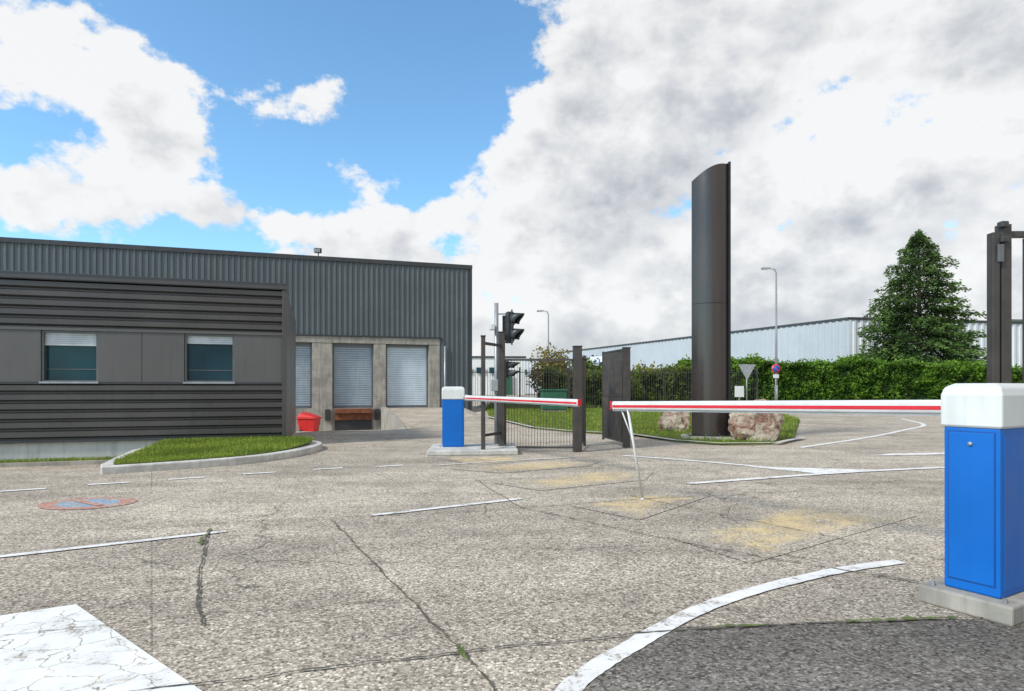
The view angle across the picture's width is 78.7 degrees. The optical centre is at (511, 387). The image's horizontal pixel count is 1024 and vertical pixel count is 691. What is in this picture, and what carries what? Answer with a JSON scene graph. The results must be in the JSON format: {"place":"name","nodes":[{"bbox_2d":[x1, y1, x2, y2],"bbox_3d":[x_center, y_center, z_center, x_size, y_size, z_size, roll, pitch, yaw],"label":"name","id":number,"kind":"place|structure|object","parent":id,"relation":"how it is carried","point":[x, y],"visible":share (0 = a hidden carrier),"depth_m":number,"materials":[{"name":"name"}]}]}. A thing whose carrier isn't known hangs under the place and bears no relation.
{"place":"outdoors","nodes":[
{"label":"outdoors","id":0,"kind":"place"},
{"bbox_2d":[332,408,373,430],"bbox_3d":[-7.774,1.890,30.504,1.953,1.820,0.500,0,0,-17],"label":"dock base","id":1,"kind":"object","parent":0,"point":[333,419],"visible":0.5,"depth_m":30.14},
{"bbox_2d":[0,393,988,690],"bbox_3d":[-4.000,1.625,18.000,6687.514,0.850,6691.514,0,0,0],"label":"ground","id":2,"kind":"structure","parent":0,"point":[502,573],"depth_m":4.50,"materials":[{"name":"concrete"}]},
{"bbox_2d":[0,456,116,467],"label":"grass verge","id":3,"kind":"object","parent":2,"relation":"on","point":[56,461],"depth_m":11.46,"materials":[{"name":"plant"}]},
{"bbox_2d":[0,440,159,460],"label":"plinth","id":4,"kind":"structure","parent":2,"relation":"on","point":[63,450],"depth_m":11.84,"materials":[{"name":"concrete"}]},
{"bbox_2d":[0,435,286,443],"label":"base drip","id":5,"kind":"object","parent":4,"relation":"on","point":[75,440],"visible":0.67,"depth_m":11.92},
{"bbox_2d":[282,290,286,435],"bbox_3d":[-4.733,-0.509,12.975,0.080,3.018,0.160,0,0,-17],"label":"corner post","id":6,"kind":"object","parent":5,"relation":"on","point":[284,362],"visible":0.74,"depth_m":12.90,"materials":[{"name":"metal"}]},
{"bbox_2d":[101,435,321,474],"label":"kerbed island","id":7,"kind":"structure","parent":2,"relation":"on","point":[164,454],"depth_m":10.32,"materials":[{"name":"plant"}]},
{"bbox_2d":[287,295,295,435],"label":"side wall","id":8,"kind":"structure","parent":2,"relation":"on","point":[291,375],"depth_m":15.66,"materials":[{"name":"metal"}]},
{"bbox_2d":[296,408,311,430],"bbox_3d":[-10.477,1.890,29.662,1.870,1.820,0.500,0,0,-17],"label":"dock base","id":9,"kind":"object","parent":2,"relation":"on","point":[301,410],"visible":0.07,"depth_m":29.54,"materials":[{"name":"concrete"}]},
{"bbox_2d":[296,412,321,430],"bbox_3d":[-8.450,1.444,26.000,0.840,0.874,0.840,0,0,0],"label":"red container","id":10,"kind":"object","parent":2,"relation":"on","point":[307,421],"visible":0.78,"depth_m":25.66,"materials":[{"name":"plastic"}]},
{"bbox_2d":[312,343,331,430],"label":"dock pier","id":11,"kind":"structure","parent":2,"relation":"on","point":[321,377],"depth_m":29.80,"materials":[{"name":"concrete"}]},
{"bbox_2d":[310,343,311,407],"bbox_3d":[-9.620,-0.585,29.897,0.088,3.130,0.080,0,0,-17],"label":"guide","id":12,"kind":"object","parent":11,"relation":"attached to","point":[310,375],"visible":1,"depth_m":29.86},
{"bbox_2d":[325,409,329,419],"bbox_3d":[-8.800,1.285,29.791,0.250,0.530,0.150,0,0,-17],"label":"dock bumper","id":13,"kind":"object","parent":11,"relation":"attached to","point":[327,414],"visible":1,"depth_m":29.72,"materials":[{"name":"black rubber"}]},
{"bbox_2d":[332,343,333,407],"bbox_3d":[-8.653,-0.585,30.198,0.088,3.130,0.080,0,0,-17],"label":"guide","id":14,"kind":"object","parent":11,"relation":"on","point":[332,375],"visible":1,"depth_m":30.16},
{"bbox_2d":[334,346,370,405],"bbox_3d":[-7.781,-0.588,30.538,1.940,3.135,0.030,0,0,-17],"label":"roller door","id":15,"kind":"structure","parent":11,"relation":"attached to","point":[352,375],"depth_m":30.52,"materials":[{"name":"metal"}]},
{"bbox_2d":[334,406,370,407],"bbox_3d":[-7.773,0.927,30.501,1.753,0.095,0.025,0,0,-17],"label":"bottom bar","id":16,"kind":"object","parent":11,"relation":"on","point":[352,406],"visible":1,"depth_m":30.48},
{"bbox_2d":[335,420,371,430],"bbox_3d":[-7.684,1.830,30.243,1.750,0.540,0.048,0,0,-17],"label":"leveller recess","id":17,"kind":"object","parent":11,"relation":"attached to","point":[353,425],"visible":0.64,"depth_m":30.22,"materials":[{"name":"metal"}]},
{"bbox_2d":[335,414,371,419],"bbox_3d":[-7.673,1.405,30.209,1.750,0.290,0.118,0,0,-17],"label":"leveller lip","id":18,"kind":"object","parent":11,"relation":"attached to","point":[353,416],"visible":1,"depth_m":30.15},
{"bbox_2d":[335,408,371,413],"bbox_3d":[-7.639,1.110,30.099,1.750,0.220,0.348,0,0,-17],"label":"dock leveller","id":19,"kind":"object","parent":11,"relation":"attached to","point":[359,410],"visible":1,"depth_m":29.95,"materials":[{"name":"metal"}]},
{"bbox_2d":[296,335,439,344],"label":"dock lintel","id":20,"kind":"structure","parent":11,"relation":"on","point":[361,340],"depth_m":30.39,"materials":[{"name":"concrete"}]},
{"bbox_2d":[296,345,309,405],"bbox_3d":[-10.492,-0.588,29.694,1.860,3.135,0.030,0,0,-17],"label":"roller door","id":21,"kind":"structure","parent":20,"relation":"attached to","point":[302,375],"depth_m":29.84,"materials":[{"name":"metal"}]},
{"bbox_2d":[334,343,370,346],"bbox_3d":[-7.756,-2.095,30.446,1.753,0.110,0.140,0,0,-17],"label":"shutter box","id":22,"kind":"object","parent":20,"relation":"attached to","point":[338,344],"visible":1,"depth_m":30.34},
{"bbox_2d":[296,334,441,338],"bbox_3d":[-7.414,-2.510,30.302,8.100,0.060,0.140,0,0,-17],"label":"lintel shadow rail","id":23,"kind":"object","parent":20,"relation":"on","point":[368,336],"visible":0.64,"depth_m":30.33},
{"bbox_2d":[387,344,426,347],"bbox_3d":[-5.251,-2.095,31.227,1.940,0.110,0.140,0,0,-17],"label":"shutter box","id":24,"kind":"object","parent":20,"relation":"attached to","point":[422,346],"visible":1,"depth_m":31.16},
{"bbox_2d":[373,344,385,429],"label":"dock pier","id":25,"kind":"structure","parent":2,"relation":"on","point":[379,376],"depth_m":30.61,"materials":[{"name":"concrete"}]},
{"bbox_2d":[371,344,372,407],"bbox_3d":[-6.877,-0.585,30.752,0.088,3.130,0.080,0,0,-17],"label":"guide","id":26,"kind":"object","parent":25,"relation":"attached to","point":[371,375],"visible":1,"depth_m":30.74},
{"bbox_2d":[374,409,378,419],"bbox_3d":[-6.595,1.285,30.478,0.230,0.530,0.150,0,0,-17],"label":"dock bumper","id":27,"kind":"object","parent":25,"relation":"attached to","point":[376,414],"visible":1,"depth_m":30.41,"materials":[{"name":"black rubber"}]},
{"bbox_2d":[386,344,386,406],"bbox_3d":[-6.238,-0.585,30.951,0.088,3.130,0.080,0,0,-17],"label":"guide","id":28,"kind":"object","parent":25,"relation":"attached to","point":[386,375],"visible":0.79,"depth_m":30.91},
{"bbox_2d":[397,407,428,407],"bbox_3d":[-5.269,1.890,31.284,2.140,1.820,0.500,0,0,-17],"label":"dock base","id":29,"kind":"object","parent":2,"relation":"on","point":[412,407],"visible":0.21,"depth_m":31.19,"materials":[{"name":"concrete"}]},
{"bbox_2d":[387,347,425,407],"bbox_3d":[-5.279,-0.588,31.317,2.120,3.135,0.030,0,0,-17],"label":"roller door","id":30,"kind":"structure","parent":29,"relation":"on","point":[406,375],"depth_m":31.30,"materials":[{"name":"metal"}]},
{"bbox_2d":[387,405,425,407],"bbox_3d":[-5.268,0.927,31.282,1.940,0.095,0.025,0,0,-17],"label":"bottom bar","id":31,"kind":"object","parent":29,"relation":"on","point":[407,406],"visible":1,"depth_m":31.29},
{"bbox_2d":[426,345,427,406],"bbox_3d":[-4.282,-0.585,31.560,0.088,3.130,0.080,0,0,-17],"label":"guide","id":32,"kind":"object","parent":29,"relation":"on","point":[427,376],"visible":1,"depth_m":31.52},
{"bbox_2d":[381,407,478,429],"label":"loading ramp","id":33,"kind":"structure","parent":2,"relation":"on","point":[399,418],"depth_m":27.00,"materials":[{"name":"concrete"}]},
{"bbox_2d":[428,345,439,407],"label":"dock pier","id":34,"kind":"structure","parent":2,"relation":"on","point":[433,376],"depth_m":31.41,"materials":[{"name":"concrete"}]},
{"bbox_2d":[444,346,445,386],"bbox_3d":[-3.383,-0.050,31.484,0.092,4.100,0.092,0,0,23],"label":"downpipe","id":35,"kind":"object","parent":2,"relation":"on","point":[444,366],"visible":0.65,"depth_m":31.44,"materials":[{"name":"metal"}]},
{"bbox_2d":[440,339,469,409],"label":"cladding","id":36,"kind":"structure","parent":2,"relation":"on","point":[457,362],"depth_m":31.76,"materials":[{"name":"metal"}]},
{"bbox_2d":[0,415,944,690],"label":"road markings","id":37,"kind":"object","parent":2,"relation":"on","point":[40,653],"visible":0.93,"depth_m":4.30,"materials":[{"name":"white paint"}]},
{"bbox_2d":[0,470,981,690],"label":"pavement joints","id":38,"kind":"object","parent":2,"relation":"on","point":[460,651],"visible":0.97,"depth_m":3.19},
{"bbox_2d":[472,358,524,394],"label":"walls","id":39,"kind":"structure","parent":2,"relation":"on","point":[476,362],"depth_m":107.10,"materials":[{"name":"metal"}]},
{"bbox_2d":[472,356,525,357],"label":"roof edge","id":40,"kind":"object","parent":39,"relation":"on","point":[505,356],"visible":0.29,"depth_m":107.05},
{"bbox_2d":[506,376,510,394],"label":"door","id":41,"kind":"structure","parent":39,"relation":"attached to","point":[509,385],"depth_m":106.70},
{"bbox_2d":[427,387,581,455],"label":"barrier gate","id":42,"kind":"structure","parent":2,"relation":"on","point":[453,400],"depth_m":11.52,"materials":[{"name":"white plastic"}]},
{"bbox_2d":[489,303,524,445],"bbox_3d":[-0.100,-0.265,11.959,0.680,2.730,0.338,0,0,0],"label":"traffic signal","id":43,"kind":"object","parent":2,"relation":"on","point":[511,319],"visible":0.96,"depth_m":11.96,"materials":[{"name":"metal"}]},
{"bbox_2d":[525,361,539,392],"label":"walls","id":44,"kind":"structure","parent":2,"relation":"on","point":[528,364],"depth_m":134.16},
{"bbox_2d":[537,310,548,354],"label":"street lamp","id":45,"kind":"object","parent":2,"relation":"on","point":[548,324],"visible":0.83,"depth_m":59.93,"materials":[{"name":"metal"}]},
{"bbox_2d":[480,331,630,451],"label":"entrance gate","id":46,"kind":"structure","parent":2,"relation":"on","point":[615,375],"depth_m":11.84,"materials":[{"name":"brown metal"}]},
{"bbox_2d":[735,364,755,400],"bbox_3d":[12.687,-0.050,33.979,1.185,2.500,0.168,0,0,-6],"label":"yield sign","id":47,"kind":"object","parent":2,"relation":"on","point":[746,369],"visible":0.93,"depth_m":33.98,"materials":[{"name":"metal"}]},
{"bbox_2d":[761,267,777,400],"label":"street lamp","id":48,"kind":"object","parent":2,"relation":"on","point":[765,268],"visible":0.89,"depth_m":46.94,"materials":[{"name":"metal"}]},
{"bbox_2d":[771,364,779,400],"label":"no parking sign","id":49,"kind":"object","parent":2,"relation":"on","point":[775,368],"visible":0.97,"depth_m":43.97,"materials":[{"name":"metal"}]},
{"bbox_2d":[583,619,1023,690],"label":"asphalt patch","id":50,"kind":"object","parent":2,"relation":"on","point":[943,655],"visible":1,"depth_m":2.75,"materials":[{"name":"asphalt"}]},
{"bbox_2d":[610,383,1023,625],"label":"barrier gate","id":51,"kind":"structure","parent":2,"relation":"on","point":[983,424],"depth_m":3.34,"materials":[{"name":"white plastic"}]},
{"bbox_2d":[949,431,993,586],"bbox_3d":[2.464,0.640,3.351,0.006,0.800,0.215,0,0,-30],"label":"door","id":52,"kind":"structure","parent":51,"relation":"in","point":[971,468],"depth_m":3.35,"materials":[{"name":"metal"}]},
{"bbox_2d":[677,353,986,400],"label":"hedge","id":53,"kind":"object","parent":2,"relation":"on","point":[852,377],"visible":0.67,"depth_m":49.21,"materials":[{"name":"green plant"}]},
{"bbox_2d":[854,229,986,363],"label":"conifer tree","id":54,"kind":"object","parent":2,"relation":"on","point":[942,336],"visible":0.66,"depth_m":56.69,"materials":[{"name":"green plant"}]},
{"bbox_2d":[987,221,1023,382],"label":"sliding gate frame","id":55,"kind":"object","parent":2,"relation":"on","point":[999,304],"visible":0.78,"depth_m":4.98,"materials":[{"name":"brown metal"}]},
{"bbox_2d":[1012,363,1021,382],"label":"hedge","id":56,"kind":"object","parent":2,"relation":"on","point":[1016,374],"visible":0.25,"depth_m":52.08,"materials":[{"name":"green plant"}]},
{"bbox_2d":[0,0,1023,358],"label":"sky","id":57,"kind":"structure","parent":0,"point":[554,150],"materials":[{"name":"white"}]},
{"bbox_2d":[485,402,601,409],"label":"lawn","id":58,"kind":"structure","parent":0,"point":[490,404],"depth_m":36.60,"materials":[{"name":"green plant"}]},
{"bbox_2d":[526,342,571,391],"bbox_3d":[2.720,-0.863,40.211,3.738,4.239,3.346,0,0,0],"label":"autumn bush","id":59,"kind":"object","parent":58,"relation":"on","point":[561,364],"visible":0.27,"depth_m":39.66,"materials":[{"name":"green plant"}]},
{"bbox_2d":[566,354,601,373],"bbox_3d":[5.021,-0.573,40.418,4.115,3.570,3.384,0,0,0],"label":"shrub","id":60,"kind":"object","parent":58,"relation":"on","point":[590,365],"visible":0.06,"depth_m":39.96,"materials":[{"name":"green plant"}]},
{"bbox_2d":[538,363,691,407],"bbox_3d":[6.713,-0.122,37.307,10.364,2.822,2.577,0,0,-6],"label":"shrub row","id":61,"kind":"object","parent":58,"relation":"on","point":[675,368],"visible":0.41,"depth_m":36.74,"materials":[{"name":"green plant"}]},
{"bbox_2d":[631,371,648,400],"bbox_3d":[6.407,0.098,35.236,2.345,2.230,2.445,0,0,41],"label":"shrub","id":62,"kind":"object","parent":58,"relation":"on","point":[634,390],"visible":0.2,"depth_m":34.86,"materials":[{"name":"green plant"}]},
{"bbox_2d":[633,360,656,375],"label":"shrub","id":63,"kind":"object","parent":58,"relation":"on","point":[646,367],"visible":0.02,"depth_m":40.83,"materials":[{"name":"green plant"}]},
{"bbox_2d":[486,407,799,444],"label":"lawn","id":64,"kind":"structure","parent":0,"point":[644,422],"depth_m":19.57,"materials":[{"name":"green plant"}]},
{"bbox_2d":[539,389,567,411],"bbox_3d":[2.000,0.630,30.000,1.300,1.140,0.700,0,0,-6],"label":"utility cabinet","id":65,"kind":"object","parent":64,"relation":"on","point":[556,393],"visible":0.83,"depth_m":29.71,"materials":[{"name":"metal"}]},
{"bbox_2d":[472,367,757,409],"bbox_3d":[5.654,0.050,33.650,15.853,2.300,0.191,0,0,-5],"label":"fence","id":66,"kind":"object","parent":64,"relation":"on","point":[569,372],"visible":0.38,"depth_m":33.50,"materials":[{"name":"grey metal"}]},
{"bbox_2d":[487,416,803,442],"bbox_3d":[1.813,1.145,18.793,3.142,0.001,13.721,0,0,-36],"label":"kerb","id":67,"kind":"structure","parent":64,"relation":"on","point":[676,439],"depth_m":13.85,"materials":[{"name":"concrete"}]},
{"bbox_2d":[657,410,690,430],"bbox_3d":[4.450,0.874,16.875,0.804,0.988,0.756,0,0,40],"label":"boulder","id":68,"kind":"object","parent":64,"relation":"on","point":[680,421],"visible":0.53,"depth_m":16.64,"materials":[{"name":"stone"}]},
{"bbox_2d":[681,162,735,439],"bbox_3d":[4.550,-1.980,14.400,1.250,6.360,0.850,0,0,14],"label":"advertising pylon","id":69,"kind":"object","parent":64,"relation":"on","point":[711,283],"visible":0.91,"depth_m":14.21,"materials":[{"name":"metal"}]},
{"bbox_2d":[728,399,784,440],"bbox_3d":[5.415,0.865,13.967,1.242,1.256,0.811,0,0,0],"label":"boulder","id":70,"kind":"object","parent":64,"relation":"on","point":[746,426],"visible":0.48,"depth_m":13.66,"materials":[{"name":"stone"}]},
{"bbox_2d":[551,317,1021,369],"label":"distant warehouse","id":71,"kind":"structure","parent":0,"point":[829,339],"depth_m":76.41,"materials":[{"name":"metal"}]},
{"bbox_2d":[590,356,601,364],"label":"company sign","id":72,"kind":"object","parent":71,"relation":"attached to","point":[597,360],"visible":0.2,"depth_m":119.74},
{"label":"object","id":73,"kind":"object","parent":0,"visible":0},
{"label":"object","id":74,"kind":"object","parent":73,"relation":"attached to","visible":0},
{"bbox_2d":[0,279,281,332],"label":"ribbed band","id":75,"kind":"object","parent":74,"relation":"attached to","point":[43,303],"visible":1,"depth_m":12.14,"materials":[{"name":"metal"}]},
{"bbox_2d":[0,326,281,335],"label":"band top rail","id":76,"kind":"object","parent":74,"relation":"on","point":[131,330],"visible":0.78,"depth_m":12.14,"materials":[{"name":"metal"}]},
{"bbox_2d":[0,270,287,292],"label":"roof cap","id":77,"kind":"object","parent":74,"relation":"on","point":[135,277],"visible":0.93,"depth_m":12.11,"materials":[{"name":"metal"}]},
{"bbox_2d":[0,273,286,288],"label":"roof cap face","id":78,"kind":"object","parent":77,"relation":"attached to","point":[135,280],"visible":1,"depth_m":12.09},
{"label":"side cladding","id":79,"kind":"object","parent":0,"visible":0},
{"bbox_2d":[470,269,471,410],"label":"corner trim","id":80,"kind":"structure","parent":79,"relation":"attached to","point":[470,337],"depth_m":31.93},
{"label":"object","id":81,"kind":"object","parent":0,"visible":0},
{"bbox_2d":[0,384,281,440],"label":"ribbed band","id":82,"kind":"object","parent":81,"relation":"attached to","point":[64,411],"visible":1,"depth_m":12.15,"materials":[{"name":"metal"}]},
{"bbox_2d":[0,382,281,383],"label":"band bottom rail","id":83,"kind":"object","parent":81,"relation":"on","point":[117,383],"visible":0.78,"depth_m":12.04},
{"bbox_2d":[0,329,41,381],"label":"panel","id":84,"kind":"object","parent":83,"relation":"on","point":[20,355],"visible":0.84,"depth_m":11.59,"materials":[{"name":"metal"}]},
{"bbox_2d":[39,381,98,382],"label":"sill","id":85,"kind":"structure","parent":83,"relation":"on","point":[64,382],"depth_m":11.74,"materials":[{"name":"metal"}]},
{"bbox_2d":[42,330,46,380],"bbox_3d":[-8.835,-0.595,11.791,0.035,0.970,0.140,0,0,-17],"label":"frame","id":86,"kind":"object","parent":85,"relation":"on","point":[44,361],"visible":0.71,"depth_m":11.76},
{"bbox_2d":[44,380,95,381],"bbox_3d":[-8.411,-0.128,11.924,0.852,0.035,0.140,0,0,-17],"label":"frame","id":87,"kind":"object","parent":85,"relation":"on","point":[72,380],"visible":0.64,"depth_m":11.87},
{"bbox_2d":[47,335,95,379],"bbox_3d":[-8.427,-0.595,11.976,0.864,0.910,0.010,0,0,-17],"label":"glass","id":88,"kind":"object","parent":87,"relation":"on","point":[71,357],"visible":0.64,"depth_m":11.96,"materials":[{"name":"glass"}]},
{"bbox_2d":[53,369,95,369],"bbox_3d":[-8.424,-0.357,11.966,0.848,0.015,0.008,0,0,-17],"label":"glazing bar","id":89,"kind":"object","parent":88,"relation":"attached to","point":[74,369],"visible":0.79,"depth_m":11.97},
{"bbox_2d":[96,332,97,381],"bbox_3d":[-7.987,-0.595,12.056,0.035,0.970,0.140,0,0,-17],"label":"frame","id":90,"kind":"object","parent":83,"relation":"on","point":[96,356],"visible":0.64,"depth_m":11.99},
{"bbox_2d":[45,333,95,335],"bbox_3d":[-8.414,-1.025,11.933,0.852,0.036,0.040,0,0,-17],"label":"shutter slat","id":91,"kind":"object","parent":90,"relation":"attached to","point":[81,334],"visible":1,"depth_m":11.91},
{"bbox_2d":[44,330,95,333],"bbox_3d":[-8.411,-1.062,11.924,0.852,0.035,0.140,0,0,-17],"label":"frame","id":92,"kind":"object","parent":91,"relation":"on","point":[82,332],"visible":0.86,"depth_m":11.86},
{"bbox_2d":[45,335,95,337],"bbox_3d":[-8.414,-0.985,11.933,0.852,0.036,0.040,0,0,-17],"label":"shutter slat","id":93,"kind":"object","parent":90,"relation":"attached to","point":[77,336],"visible":1,"depth_m":11.91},
{"bbox_2d":[45,337,95,339],"bbox_3d":[-8.414,-0.945,11.933,0.852,0.036,0.040,0,0,-17],"label":"shutter slat","id":94,"kind":"object","parent":90,"relation":"attached to","point":[73,338],"visible":1,"depth_m":11.91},
{"bbox_2d":[45,339,95,341],"bbox_3d":[-8.414,-0.905,11.933,0.852,0.036,0.040,0,0,-17],"label":"shutter slat","id":95,"kind":"object","parent":90,"relation":"attached to","point":[68,340],"visible":1,"depth_m":11.92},
{"bbox_2d":[45,341,95,343],"bbox_3d":[-8.414,-0.865,11.933,0.852,0.036,0.040,0,0,-17],"label":"shutter slat","id":96,"kind":"object","parent":90,"relation":"attached to","point":[63,342],"visible":1,"depth_m":11.91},
{"bbox_2d":[45,343,95,345],"bbox_3d":[-8.414,-0.825,11.933,0.852,0.036,0.040,0,0,-17],"label":"shutter slat","id":97,"kind":"object","parent":90,"relation":"attached to","point":[57,344],"visible":1,"depth_m":11.91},
{"bbox_2d":[98,331,141,381],"bbox_3d":[-7.600,-0.597,12.129,0.739,0.975,0.110,0,0,-17],"label":"panel","id":98,"kind":"object","parent":83,"relation":"on","point":[119,356],"visible":0.96,"depth_m":12.07,"materials":[{"name":"metal"}]},
{"bbox_2d":[142,332,184,381],"bbox_3d":[-6.887,-0.597,12.351,0.739,0.975,0.110,0,0,-17],"label":"panel","id":99,"kind":"object","parent":83,"relation":"on","point":[163,357],"visible":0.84,"depth_m":12.30,"materials":[{"name":"metal"}]},
{"bbox_2d":[185,334,187,381],"bbox_3d":[-6.527,-0.595,12.511,0.035,0.970,0.140,0,0,-17],"label":"frame","id":100,"kind":"object","parent":83,"relation":"on","point":[186,362],"visible":0.79,"depth_m":12.45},
{"bbox_2d":[183,382,234,383],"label":"sill","id":101,"kind":"structure","parent":83,"relation":"on","point":[208,382],"depth_m":12.50,"materials":[{"name":"metal"}]},
{"bbox_2d":[187,381,232,381],"bbox_3d":[-6.109,-0.128,12.641,0.838,0.035,0.140,0,0,-17],"label":"frame","id":102,"kind":"object","parent":101,"relation":"on","point":[209,381],"visible":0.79,"depth_m":12.57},
{"bbox_2d":[188,338,232,380],"bbox_3d":[-6.125,-0.595,12.693,0.850,0.910,0.010,0,0,-17],"label":"glass","id":103,"kind":"object","parent":102,"relation":"on","point":[210,356],"visible":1,"depth_m":12.69,"materials":[{"name":"glass"}]},
{"bbox_2d":[188,370,232,370],"bbox_3d":[-6.122,-0.357,12.683,0.834,0.015,0.008,0,0,-17],"label":"glazing bar","id":104,"kind":"object","parent":103,"relation":"attached to","point":[210,370],"visible":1,"depth_m":12.68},
{"bbox_2d":[233,335,233,381],"bbox_3d":[-5.691,-0.595,12.771,0.035,0.970,0.140,0,0,-17],"label":"frame","id":105,"kind":"object","parent":83,"relation":"on","point":[233,358],"visible":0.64,"depth_m":12.70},
{"bbox_2d":[187,336,232,338],"bbox_3d":[-6.112,-1.025,12.650,0.838,0.036,0.040,0,0,-17],"label":"shutter slat","id":106,"kind":"object","parent":105,"relation":"attached to","point":[209,337],"visible":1,"depth_m":12.62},
{"bbox_2d":[187,334,232,336],"bbox_3d":[-6.109,-1.062,12.641,0.838,0.035,0.140,0,0,-17],"label":"frame","id":107,"kind":"object","parent":106,"relation":"on","point":[217,335],"visible":1,"depth_m":12.58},
{"bbox_2d":[187,338,232,340],"bbox_3d":[-6.112,-0.985,12.650,0.838,0.036,0.040,0,0,-17],"label":"shutter slat","id":108,"kind":"object","parent":105,"relation":"attached to","point":[209,339],"visible":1,"depth_m":12.62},
{"bbox_2d":[187,340,232,342],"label":"shutter slat","id":109,"kind":"object","parent":105,"relation":"attached to","point":[209,341],"visible":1,"depth_m":12.62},
{"bbox_2d":[187,342,232,344],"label":"shutter slat","id":110,"kind":"object","parent":105,"relation":"attached to","point":[209,343],"visible":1,"depth_m":12.62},
{"bbox_2d":[234,335,281,382],"bbox_3d":[-5.223,-0.597,12.870,0.910,0.975,0.110,0,0,-17],"label":"panel","id":111,"kind":"object","parent":83,"relation":"on","point":[257,358],"visible":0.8,"depth_m":12.81,"materials":[{"name":"metal"}]},
{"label":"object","id":112,"kind":"object","parent":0,"visible":0},
{"bbox_2d":[0,242,469,339],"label":"cladding","id":113,"kind":"structure","parent":112,"relation":"attached to","point":[342,298],"depth_m":29.89,"materials":[{"name":"metal"}]},
{"bbox_2d":[0,237,471,268],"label":"parapet cap","id":114,"kind":"object","parent":113,"relation":"on","point":[177,249],"visible":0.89,"depth_m":28.47,"materials":[{"name":"metal"}]},
{"bbox_2d":[314,248,321,255],"bbox_3d":[-9.255,-6.435,29.724,0.370,0.430,0.192,0,0,-17],"label":"floodlight","id":115,"kind":"object","parent":114,"relation":"on","point":[318,250],"visible":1,"depth_m":29.65,"materials":[{"name":"metal"}]}
]}

